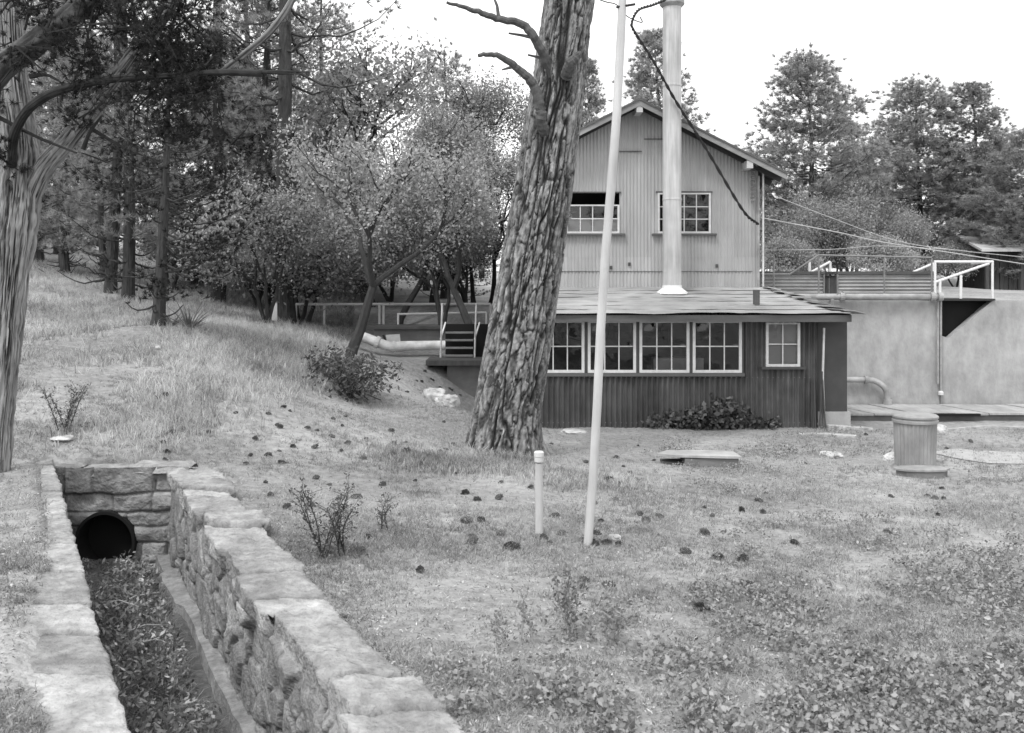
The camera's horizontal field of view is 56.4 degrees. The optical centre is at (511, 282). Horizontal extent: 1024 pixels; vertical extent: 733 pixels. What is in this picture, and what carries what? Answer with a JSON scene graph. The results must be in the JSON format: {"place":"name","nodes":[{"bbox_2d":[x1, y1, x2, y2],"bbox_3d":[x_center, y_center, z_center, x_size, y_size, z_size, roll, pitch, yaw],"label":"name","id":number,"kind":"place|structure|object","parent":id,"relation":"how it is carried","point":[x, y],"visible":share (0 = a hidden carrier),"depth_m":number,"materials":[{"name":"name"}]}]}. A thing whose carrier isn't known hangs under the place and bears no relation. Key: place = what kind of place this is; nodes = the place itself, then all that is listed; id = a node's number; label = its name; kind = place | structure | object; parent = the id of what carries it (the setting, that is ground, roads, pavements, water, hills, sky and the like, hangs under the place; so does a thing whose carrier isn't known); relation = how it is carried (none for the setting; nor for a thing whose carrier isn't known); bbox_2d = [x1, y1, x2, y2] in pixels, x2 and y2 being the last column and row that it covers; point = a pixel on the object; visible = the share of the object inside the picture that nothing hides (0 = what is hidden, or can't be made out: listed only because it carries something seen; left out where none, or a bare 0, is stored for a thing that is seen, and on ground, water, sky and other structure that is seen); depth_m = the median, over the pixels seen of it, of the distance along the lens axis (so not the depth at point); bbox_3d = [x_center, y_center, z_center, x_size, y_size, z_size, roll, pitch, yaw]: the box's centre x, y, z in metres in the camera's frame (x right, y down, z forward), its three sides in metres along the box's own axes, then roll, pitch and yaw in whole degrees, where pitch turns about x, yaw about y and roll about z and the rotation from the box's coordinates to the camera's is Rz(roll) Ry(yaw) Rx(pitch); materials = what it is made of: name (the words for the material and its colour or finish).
{"place":"outdoors","nodes":[
{"label":"outdoors","id":0,"kind":"place"},
{"bbox_2d":[81,558,229,732],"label":"ditch floor","id":1,"kind":"structure","parent":0,"point":[199,675],"depth_m":7.88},
{"bbox_2d":[82,550,232,732],"bbox_3d":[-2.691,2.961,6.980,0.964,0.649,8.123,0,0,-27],"label":"ditch weeds","id":2,"kind":"object","parent":1,"relation":"on","point":[175,726],"visible":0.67,"depth_m":7.68,"materials":[{"name":"grey plant"}]},
{"bbox_2d":[155,554,255,732],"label":"footing ledge","id":3,"kind":"object","parent":1,"relation":"on","point":[213,663],"visible":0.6,"depth_m":7.91,"materials":[{"name":"stone"}]},
{"bbox_2d":[0,241,1023,732],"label":"ground","id":4,"kind":"structure","parent":0,"point":[412,375],"depth_m":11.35,"materials":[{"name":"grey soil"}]},
{"bbox_2d":[24,0,93,262],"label":"pine tree","id":5,"kind":"object","parent":4,"relation":"on","point":[39,254],"visible":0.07,"depth_m":32.22,"materials":[{"name":"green plant"}]},
{"bbox_2d":[34,380,90,435],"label":"stalk weed","id":6,"kind":"object","parent":4,"relation":"on","point":[73,401],"visible":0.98,"depth_m":11.65,"materials":[{"name":"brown plant"}]},
{"bbox_2d":[24,0,109,254],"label":"pine tree","id":7,"kind":"object","parent":4,"relation":"on","point":[48,198],"visible":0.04,"depth_m":35.81,"materials":[{"name":"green plant"}]},
{"bbox_2d":[20,459,130,732],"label":"stone wall","id":8,"kind":"structure","parent":4,"relation":"on","point":[69,662],"depth_m":5.28,"materials":[{"name":"grey stone"}]},
{"bbox_2d":[28,33,122,267],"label":"pine tree","id":9,"kind":"object","parent":4,"relation":"on","point":[38,111],"visible":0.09,"depth_m":30.73,"materials":[{"name":"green plant"}]},
{"bbox_2d":[24,0,140,273],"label":"pine tree","id":10,"kind":"object","parent":4,"relation":"on","point":[65,265],"visible":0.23,"depth_m":29.57,"materials":[{"name":"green plant"}]},
{"bbox_2d":[43,26,175,278],"bbox_3d":[-12.156,-3.813,28.887,3.848,8.022,4.154,0,0,-21],"label":"pine tree","id":11,"kind":"object","parent":4,"relation":"on","point":[102,245],"visible":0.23,"depth_m":28.91,"materials":[{"name":"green plant"}]},
{"bbox_2d":[28,0,209,293],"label":"pine tree","id":12,"kind":"object","parent":4,"relation":"on","point":[112,250],"visible":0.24,"depth_m":26.09,"materials":[{"name":"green plant"}]},
{"bbox_2d":[28,0,220,299],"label":"pine tree","id":13,"kind":"object","parent":4,"relation":"on","point":[129,233],"visible":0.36,"depth_m":24.86,"materials":[{"name":"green plant"}]},
{"bbox_2d":[54,460,197,567],"bbox_3d":[-4.463,2.688,10.752,1.736,1.324,0.415,0,0,0],"label":"culvert headwall","id":14,"kind":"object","parent":4,"relation":"on","point":[127,505],"visible":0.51,"depth_m":10.62,"materials":[{"name":"stone"}]},
{"bbox_2d":[0,0,309,472],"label":"juniper tree","id":15,"kind":"object","parent":4,"relation":"on","point":[27,170],"visible":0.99,"depth_m":9.43,"materials":[{"name":"grey plant"}]},
{"bbox_2d":[120,196,211,287],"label":"oak shrub","id":16,"kind":"object","parent":4,"relation":"on","point":[152,245],"visible":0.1,"depth_m":28.40,"materials":[{"name":"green plant"}]},
{"bbox_2d":[62,35,273,325],"bbox_3d":[-6.299,-1.766,18.014,3.550,5.775,3.752,0,0,-12],"label":"tree","id":17,"kind":"object","parent":4,"relation":"on","point":[160,290],"visible":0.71,"depth_m":17.86,"materials":[{"name":"grey plant"}]},
{"bbox_2d":[164,296,210,328],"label":"yucca","id":18,"kind":"object","parent":4,"relation":"on","point":[188,320],"visible":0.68,"depth_m":18.08,"materials":[{"name":"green plant"}]},
{"bbox_2d":[136,45,250,286],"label":"pine tree","id":19,"kind":"object","parent":4,"relation":"on","point":[194,281],"visible":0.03,"depth_m":29.70,"materials":[{"name":"grey plant"}]},
{"bbox_2d":[141,0,309,301],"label":"pine tree","id":20,"kind":"object","parent":4,"relation":"on","point":[218,293],"visible":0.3,"depth_m":26.78,"materials":[{"name":"grey plant"}]},
{"bbox_2d":[169,0,317,279],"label":"pine tree","id":21,"kind":"object","parent":4,"relation":"on","point":[191,164],"visible":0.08,"depth_m":32.66,"materials":[{"name":"grey plant"}]},
{"bbox_2d":[168,158,346,322],"bbox_3d":[-6.149,-0.887,22.507,4.281,4.002,4.022,0,0,19],"label":"oak shrub","id":22,"kind":"object","parent":4,"relation":"on","point":[289,226],"visible":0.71,"depth_m":22.71,"materials":[{"name":"grey plant"}]},
{"bbox_2d":[183,0,348,306],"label":"pine tree","id":23,"kind":"object","parent":4,"relation":"on","point":[263,114],"visible":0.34,"depth_m":27.67,"materials":[{"name":"grey plant"}]},
{"bbox_2d":[196,232,338,309],"bbox_3d":[-7.032,-0.651,27.064,4.452,3.035,3.318,0,0,-33],"label":"oak shrub","id":24,"kind":"object","parent":4,"relation":"on","point":[260,283],"visible":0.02,"depth_m":26.62,"materials":[{"name":"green plant"}]},
{"bbox_2d":[206,0,344,291],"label":"pine tree","id":25,"kind":"object","parent":4,"relation":"on","point":[299,7],"visible":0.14,"depth_m":30.19,"materials":[{"name":"grey plant"}]},
{"bbox_2d":[191,0,404,323],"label":"pine tree","id":26,"kind":"object","parent":4,"relation":"on","point":[285,85],"visible":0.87,"depth_m":24.89,"materials":[{"name":"grey plant"}]},
{"bbox_2d":[232,188,385,324],"bbox_3d":[-5.459,-0.722,26.157,4.497,4.112,6.033,0,0,0],"label":"oak shrub","id":27,"kind":"object","parent":4,"relation":"on","point":[323,267],"visible":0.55,"depth_m":24.81,"materials":[{"name":"grey plant"}]},
{"bbox_2d":[152,5,469,306],"bbox_3d":[-5.731,-3.344,29.722,9.736,8.830,8.619,0,0,14],"label":"oak tree","id":28,"kind":"object","parent":4,"relation":"on","point":[345,72],"visible":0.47,"depth_m":27.31,"materials":[{"name":"grey plant"}]},
{"bbox_2d":[166,468,464,732],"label":"stone wall","id":29,"kind":"structure","parent":4,"relation":"on","point":[296,652],"depth_m":6.30,"materials":[{"name":"grey stone"}]},
{"bbox_2d":[289,471,354,561],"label":"stalk weed","id":30,"kind":"object","parent":4,"relation":"on","point":[327,540],"visible":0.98,"depth_m":7.92,"materials":[{"name":"grey plant"}]},
{"bbox_2d":[271,0,380,283],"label":"pine tree","id":31,"kind":"object","parent":4,"relation":"on","point":[334,32],"visible":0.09,"depth_m":35.06,"materials":[{"name":"grey plant"}]},
{"bbox_2d":[301,345,358,379],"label":"dark bush","id":32,"kind":"object","parent":4,"relation":"on","point":[314,360],"visible":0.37,"depth_m":18.24,"materials":[{"name":"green plant"}]},
{"bbox_2d":[292,71,375,289],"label":"pine tree","id":33,"kind":"object","parent":4,"relation":"on","point":[316,150],"visible":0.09,"depth_m":32.88,"materials":[{"name":"grey plant"}]},
{"bbox_2d":[314,487,368,561],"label":"stalk weed","id":34,"kind":"object","parent":4,"relation":"on","point":[339,540],"visible":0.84,"depth_m":8.01,"materials":[{"name":"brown plant"}]},
{"bbox_2d":[14,255,673,492],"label":"tall grass","id":35,"kind":"structure","parent":4,"relation":"on","point":[120,312],"depth_m":16.16,"materials":[{"name":"grey plant"}]},
{"bbox_2d":[302,341,403,403],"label":"dark bush","id":36,"kind":"object","parent":4,"relation":"on","point":[357,381],"visible":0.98,"depth_m":17.44,"materials":[{"name":"grey plant"}]},
{"bbox_2d":[327,187,418,301],"bbox_3d":[-4.346,-1.154,30.524,4.622,3.911,4.999,0,0,-3],"label":"oak shrub","id":37,"kind":"object","parent":4,"relation":"on","point":[390,298],"visible":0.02,"depth_m":30.78,"materials":[{"name":"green plant"}]},
{"bbox_2d":[374,487,400,533],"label":"stalk weed","id":38,"kind":"object","parent":4,"relation":"on","point":[382,515],"visible":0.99,"depth_m":8.95,"materials":[{"name":"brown plant"}]},
{"bbox_2d":[260,103,516,358],"bbox_3d":[-2.688,-0.935,20.271,5.679,5.494,5.028,0,0,6],"label":"oak tree","id":39,"kind":"object","parent":4,"relation":"on","point":[469,208],"visible":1,"depth_m":19.96,"materials":[{"name":"grey plant"}]},
{"bbox_2d":[295,303,491,325],"bbox_3d":[-3.233,0.875,26.000,5.360,0.646,0.070,0,0,0],"label":"white fence","id":40,"kind":"object","parent":4,"relation":"on","point":[383,311],"visible":0.6,"depth_m":25.97,"materials":[{"name":"grey metal"}]},
{"bbox_2d":[362,332,444,351],"bbox_3d":[-2.319,1.423,23.029,3.028,0.526,0.323,0,0,7],"label":"inlet pipe","id":41,"kind":"object","parent":4,"relation":"on","point":[379,342],"visible":0.79,"depth_m":22.94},
{"bbox_2d":[366,324,444,347],"bbox_3d":[-1.732,1.498,24.500,4.049,0.804,1.200,0,0,0],"label":"flume trough","id":42,"kind":"object","parent":4,"relation":"on","point":[418,332],"visible":0.18,"depth_m":24.00,"materials":[{"name":"concrete"}]},
{"bbox_2d":[316,88,505,323],"bbox_3d":[-2.459,-1.401,24.724,4.357,6.652,4.747,0,0,-29],"label":"oak tree","id":43,"kind":"object","parent":4,"relation":"on","point":[443,132],"visible":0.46,"depth_m":23.77,"materials":[{"name":"grey plant"}]},
{"bbox_2d":[332,169,507,324],"bbox_3d":[-2.462,-0.901,24.455,4.525,4.502,4.816,0,0,-14],"label":"oak shrub","id":44,"kind":"object","parent":4,"relation":"on","point":[384,257],"visible":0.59,"depth_m":24.29,"materials":[{"name":"grey plant"}]},
{"bbox_2d":[387,45,502,298],"bbox_3d":[-2.580,-3.636,32.882,4.642,8.966,4.300,0,0,18],"label":"pine tree","id":45,"kind":"object","parent":4,"relation":"on","point":[443,293],"visible":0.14,"depth_m":32.64,"materials":[{"name":"grey plant"}]},
{"bbox_2d":[388,210,505,302],"bbox_3d":[-1.972,-0.923,28.902,4.182,3.538,4.523,0,0,36],"label":"oak shrub","id":46,"kind":"object","parent":4,"relation":"on","point":[463,291],"visible":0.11,"depth_m":28.80,"materials":[{"name":"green plant"}]},
{"bbox_2d":[377,97,517,323],"bbox_3d":[-1.807,-1.931,27.840,4.818,6.951,3.458,0,0,20],"label":"oak tree","id":47,"kind":"object","parent":4,"relation":"on","point":[417,288],"visible":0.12,"depth_m":27.25,"materials":[{"name":"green plant"}]},
{"bbox_2d":[426,357,481,396],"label":"landing wall","id":48,"kind":"structure","parent":4,"relation":"on","point":[463,373],"depth_m":21.50,"materials":[{"name":"concrete"}]},
{"bbox_2d":[440,303,488,356],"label":"steel steps","id":49,"kind":"structure","parent":48,"relation":"on","point":[465,340],"depth_m":22.70,"materials":[{"name":"grey metal"}]},
{"bbox_2d":[445,324,488,356],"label":"railing","id":50,"kind":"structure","parent":49,"relation":"in","point":[483,328],"depth_m":22.70,"materials":[{"name":"black metal"}]},
{"bbox_2d":[439,226,501,302],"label":"shrub","id":51,"kind":"object","parent":4,"relation":"on","point":[472,291],"visible":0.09,"depth_m":30.23,"materials":[{"name":"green plant"}]},
{"bbox_2d":[420,64,529,302],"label":"oak tree","id":52,"kind":"object","parent":4,"relation":"on","point":[485,95],"visible":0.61,"depth_m":29.68,"materials":[{"name":"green plant"}]},
{"bbox_2d":[460,120,519,303],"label":"oak tree","id":53,"kind":"object","parent":4,"relation":"on","point":[504,219],"visible":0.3,"depth_m":29.66,"materials":[{"name":"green plant"}]},
{"bbox_2d":[474,604,524,661],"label":"stalk weed","id":54,"kind":"object","parent":4,"relation":"on","point":[497,631],"visible":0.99,"depth_m":5.93,"materials":[{"name":"grey plant"}]},
{"bbox_2d":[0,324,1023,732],"bbox_3d":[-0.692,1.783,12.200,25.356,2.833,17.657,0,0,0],"label":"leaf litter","id":55,"kind":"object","parent":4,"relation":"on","point":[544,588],"visible":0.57,"depth_m":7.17,"materials":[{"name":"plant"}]},
{"bbox_2d":[446,0,594,456],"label":"pine tree","id":56,"kind":"object","parent":4,"relation":"on","point":[508,401],"visible":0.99,"depth_m":14.51,"materials":[{"name":"grey plant"}]},
{"bbox_2d":[509,585,544,644],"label":"stalk weed","id":57,"kind":"object","parent":4,"relation":"on","point":[523,610],"visible":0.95,"depth_m":6.10,"materials":[{"name":"grey plant"}]},
{"bbox_2d":[534,451,543,533],"bbox_3d":[0.266,2.120,9.400,0.100,0.921,0.100,0,0,0],"label":"standpipe","id":58,"kind":"object","parent":4,"relation":"on","point":[538,456],"visible":0.9,"depth_m":9.37,"materials":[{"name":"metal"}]},
{"bbox_2d":[532,556,604,644],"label":"stalk weed","id":59,"kind":"object","parent":4,"relation":"on","point":[565,603],"visible":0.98,"depth_m":6.27,"materials":[{"name":"grey plant"}]},
{"bbox_2d":[580,57,612,127],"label":"pine tree","id":60,"kind":"object","parent":4,"relation":"on","point":[596,99],"visible":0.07,"depth_m":47.56,"materials":[{"name":"grey plant"}]},
{"bbox_2d":[583,0,634,545],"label":"leaning mast","id":61,"kind":"object","parent":4,"relation":"on","point":[603,275],"visible":0.94,"depth_m":9.06,"materials":[{"name":"metal"}]},
{"bbox_2d":[586,582,638,651],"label":"stalk weed","id":62,"kind":"object","parent":4,"relation":"on","point":[617,625],"visible":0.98,"depth_m":6.14,"materials":[{"name":"grey plant"}]},
{"bbox_2d":[605,26,717,135],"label":"pine tree","id":63,"kind":"object","parent":4,"relation":"on","point":[648,38],"visible":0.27,"depth_m":35.46,"materials":[{"name":"grey plant"}]},
{"bbox_2d":[641,408,730,429],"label":"vine plant","id":64,"kind":"object","parent":4,"relation":"on","point":[695,424],"visible":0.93,"depth_m":18.81,"materials":[{"name":"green plant"}]},
{"bbox_2d":[657,450,741,467],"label":"manhole slab","id":65,"kind":"structure","parent":4,"relation":"on","point":[707,458],"depth_m":14.87,"materials":[{"name":"concrete"}]},
{"bbox_2d":[541,0,866,428],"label":"powerhouse building","id":66,"kind":"structure","parent":4,"relation":"on","point":[684,272],"depth_m":20.60,"materials":[{"name":"metal"}]},
{"bbox_2d":[547,322,583,372],"bbox_3d":[0.958,1.275,18.992,0.958,1.031,0.075,0,0,0],"label":"window","id":67,"kind":"structure","parent":66,"relation":"in","point":[582,323],"depth_m":18.96,"materials":[{"name":"white paint"}]},
{"bbox_2d":[567,192,624,235],"bbox_3d":[1.855,-1.585,21.980,1.490,1.010,0.160,0,0,0],"label":"window","id":68,"kind":"structure","parent":66,"relation":"in","point":[580,226],"depth_m":21.98,"materials":[{"name":"white paint"}]},
{"bbox_2d":[588,322,635,372],"bbox_3d":[1.983,1.275,18.992,0.958,1.031,0.075,0,0,0],"label":"window","id":69,"kind":"structure","parent":66,"relation":"in","point":[589,323],"depth_m":18.96,"materials":[{"name":"white paint"}]},
{"bbox_2d":[639,322,688,372],"bbox_3d":[3.023,1.275,18.992,0.991,1.031,0.075,0,0,0],"label":"window","id":70,"kind":"structure","parent":66,"relation":"in","point":[640,323],"depth_m":18.96,"materials":[{"name":"white paint"}]},
{"bbox_2d":[651,357,703,369],"bbox_3d":[3.383,1.692,19.575,1.015,0.315,0.350,0,0,0],"label":"cardboard box","id":71,"kind":"object","parent":66,"relation":"in","point":[664,363],"visible":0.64,"depth_m":19.40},
{"bbox_2d":[652,191,716,235],"bbox_3d":[3.960,-1.590,21.965,1.480,1.020,0.130,0,0,0],"label":"window","id":72,"kind":"structure","parent":66,"relation":"in","point":[660,233],"depth_m":21.96,"materials":[{"name":"white paint"}]},
{"bbox_2d":[630,0,758,224],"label":"twisted cable","id":73,"kind":"object","parent":66,"relation":"attached to","point":[683,112],"visible":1,"depth_m":20.93,"materials":[{"name":"black rubber"}]},
{"bbox_2d":[693,322,741,372],"bbox_3d":[4.073,1.275,18.992,0.975,1.031,0.075,0,0,0],"label":"window","id":74,"kind":"structure","parent":66,"relation":"in","point":[739,346],"depth_m":18.96,"materials":[{"name":"white paint"}]},
{"bbox_2d":[760,322,805,368],"bbox_3d":[5.378,1.256,18.965,0.877,0.926,0.130,0,0,0],"label":"window","id":75,"kind":"structure","parent":66,"relation":"in","point":[768,366],"depth_m":18.96,"materials":[{"name":"white paint"}]},
{"bbox_2d":[761,217,1023,263],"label":"overhead wire","id":76,"kind":"object","parent":66,"relation":"attached to","point":[887,242],"visible":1,"depth_m":24.06,"materials":[{"name":"grey metal"}]},
{"bbox_2d":[691,393,755,429],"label":"vine plant","id":77,"kind":"object","parent":4,"relation":"on","point":[729,408],"visible":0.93,"depth_m":18.85,"materials":[{"name":"grey plant"}]},
{"bbox_2d":[427,423,1023,732],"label":"ground cover","id":78,"kind":"object","parent":4,"relation":"on","point":[822,718],"visible":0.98,"depth_m":5.49,"materials":[{"name":"grey plant"}]},
{"bbox_2d":[745,411,781,429],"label":"vine plant","id":79,"kind":"object","parent":4,"relation":"on","point":[759,424],"visible":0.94,"depth_m":18.87,"materials":[{"name":"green plant"}]},
{"bbox_2d":[760,271,824,293],"bbox_3d":[6.686,0.100,23.770,1.550,0.738,1.960,0,0,0],"label":"ribbed tank","id":80,"kind":"object","parent":4,"relation":"on","point":[800,282],"visible":0.56,"depth_m":22.84,"materials":[{"name":"metal"}]},
{"bbox_2d":[760,233,828,270],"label":"oak shrub","id":81,"kind":"object","parent":4,"relation":"on","point":[790,256],"visible":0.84,"depth_m":29.49,"materials":[{"name":"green plant"}]},
{"bbox_2d":[733,42,900,268],"bbox_3d":[11.886,-4.584,37.663,6.711,9.873,7.216,0,0,29],"label":"pine tree","id":82,"kind":"object","parent":4,"relation":"on","point":[839,123],"visible":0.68,"depth_m":37.12,"materials":[{"name":"grey plant"}]},
{"bbox_2d":[760,191,887,271],"bbox_3d":[10.518,-1.431,32.933,3.620,3.601,3.853,0,0,-18],"label":"oak shrub","id":83,"kind":"object","parent":4,"relation":"on","point":[814,234],"visible":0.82,"depth_m":32.69,"materials":[{"name":"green plant"}]},
{"bbox_2d":[771,174,894,270],"bbox_3d":[12.114,-2.010,36.338,4.525,4.502,4.816,0,0,23],"label":"oak shrub","id":84,"kind":"object","parent":4,"relation":"on","point":[853,194],"visible":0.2,"depth_m":35.28,"materials":[{"name":"grey plant"}]},
{"bbox_2d":[825,271,936,293],"bbox_3d":[8.941,0.100,23.770,2.365,0.738,1.960,0,0,0],"label":"ribbed tank","id":85,"kind":"object","parent":4,"relation":"on","point":[871,282],"visible":0.51,"depth_m":22.85,"materials":[{"name":"metal"}]},
{"bbox_2d":[839,227,925,270],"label":"oak shrub","id":86,"kind":"object","parent":4,"relation":"on","point":[886,249],"visible":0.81,"depth_m":30.43,"materials":[{"name":"grey plant"}]},
{"bbox_2d":[861,202,941,255],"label":"oak shrub","id":87,"kind":"object","parent":4,"relation":"on","point":[910,227],"visible":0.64,"depth_m":34.48,"materials":[{"name":"grey plant"}]},
{"bbox_2d":[892,411,938,465],"bbox_3d":[6.368,2.486,15.100,0.690,0.865,0.690,0,0,0],"label":"ribbed barrel","id":88,"kind":"object","parent":4,"relation":"on","point":[915,438],"visible":0.96,"depth_m":14.85,"materials":[{"name":"grey metal"}]},
{"bbox_2d":[818,298,1023,404],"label":"retaining wall","id":89,"kind":"structure","parent":4,"relation":"on","point":[892,345],"depth_m":21.90,"materials":[{"name":"concrete"}]},
{"bbox_2d":[760,254,932,293],"bbox_3d":[7.911,-0.129,22.600,4.070,1.083,0.044,0,0,0],"label":"pipe railing","id":90,"kind":"object","parent":89,"relation":"on","point":[810,260],"visible":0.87,"depth_m":22.58,"materials":[{"name":"grey metal"}]},
{"bbox_2d":[799,290,943,304],"bbox_3d":[7.915,0.355,21.751,3.764,0.371,0.201,0,0,0],"label":"pipe","id":91,"kind":"object","parent":89,"relation":"attached to","point":[930,296],"depth_m":21.69,"materials":[{"name":"metal"}]},
{"bbox_2d":[937,301,943,394],"bbox_3d":[9.779,1.452,21.830,0.151,2.221,0.120,0,0,0],"label":"wall conduit","id":92,"kind":"object","parent":89,"relation":"attached to","point":[940,392],"depth_m":21.81,"materials":[{"name":"metal"}]},
{"bbox_2d":[934,260,993,298],"bbox_3d":[10.722,-0.053,22.267,1.929,0.910,0.908,0,0,-39],"label":"white railing","id":93,"kind":"object","parent":89,"relation":"on","point":[982,262],"visible":0.91,"depth_m":21.98,"materials":[{"name":"white metal"}]},
{"bbox_2d":[893,465,949,478],"bbox_3d":[6.045,2.820,14.100,0.840,0.188,0.378,0,0,0],"label":"round hatch","id":94,"kind":"object","parent":4,"relation":"on","point":[926,471],"visible":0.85,"depth_m":13.97,"materials":[{"name":"concrete"}]},
{"bbox_2d":[836,70,1010,272],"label":"pine tree","id":95,"kind":"object","parent":4,"relation":"on","point":[907,129],"visible":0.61,"depth_m":40.02,"materials":[{"name":"grey plant"}]},
{"bbox_2d":[847,404,1023,420],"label":"boardwalk","id":96,"kind":"structure","parent":4,"relation":"on","point":[943,412],"depth_m":20.63,"materials":[{"name":"grey wood"}]},
{"bbox_2d":[847,376,891,404],"bbox_3d":[7.943,2.461,21.746,1.366,0.674,0.206,0,0,4],"label":"bent pipe","id":97,"kind":"object","parent":96,"relation":"on","point":[881,385],"visible":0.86,"depth_m":21.68,"materials":[{"name":"metal"}]},
{"bbox_2d":[915,238,984,286],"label":"oak shrub","id":98,"kind":"object","parent":4,"relation":"on","point":[951,267],"visible":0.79,"depth_m":37.33,"materials":[{"name":"grey plant"}]},
{"bbox_2d":[916,78,1023,278],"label":"pine tree","id":99,"kind":"object","parent":4,"relation":"on","point":[972,89],"visible":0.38,"depth_m":39.34,"materials":[{"name":"grey plant"}]},
{"bbox_2d":[930,123,1023,278],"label":"pine tree","id":100,"kind":"object","parent":4,"relation":"on","point":[1014,154],"visible":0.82,"depth_m":36.71,"materials":[{"name":"grey plant"}]},
{"bbox_2d":[956,235,1023,289],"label":"shed","id":101,"kind":"structure","parent":4,"relation":"on","point":[981,279],"depth_m":36.52,"materials":[{"name":"grey wood"}]},
{"bbox_2d":[26,0,1023,271],"label":"sky","id":102,"kind":"structure","parent":0,"point":[729,45],"materials":[{"name":"white"}]},
{"bbox_2d":[936,449,1023,463],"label":"path","id":103,"kind":"structure","parent":0,"point":[971,456],"depth_m":15.98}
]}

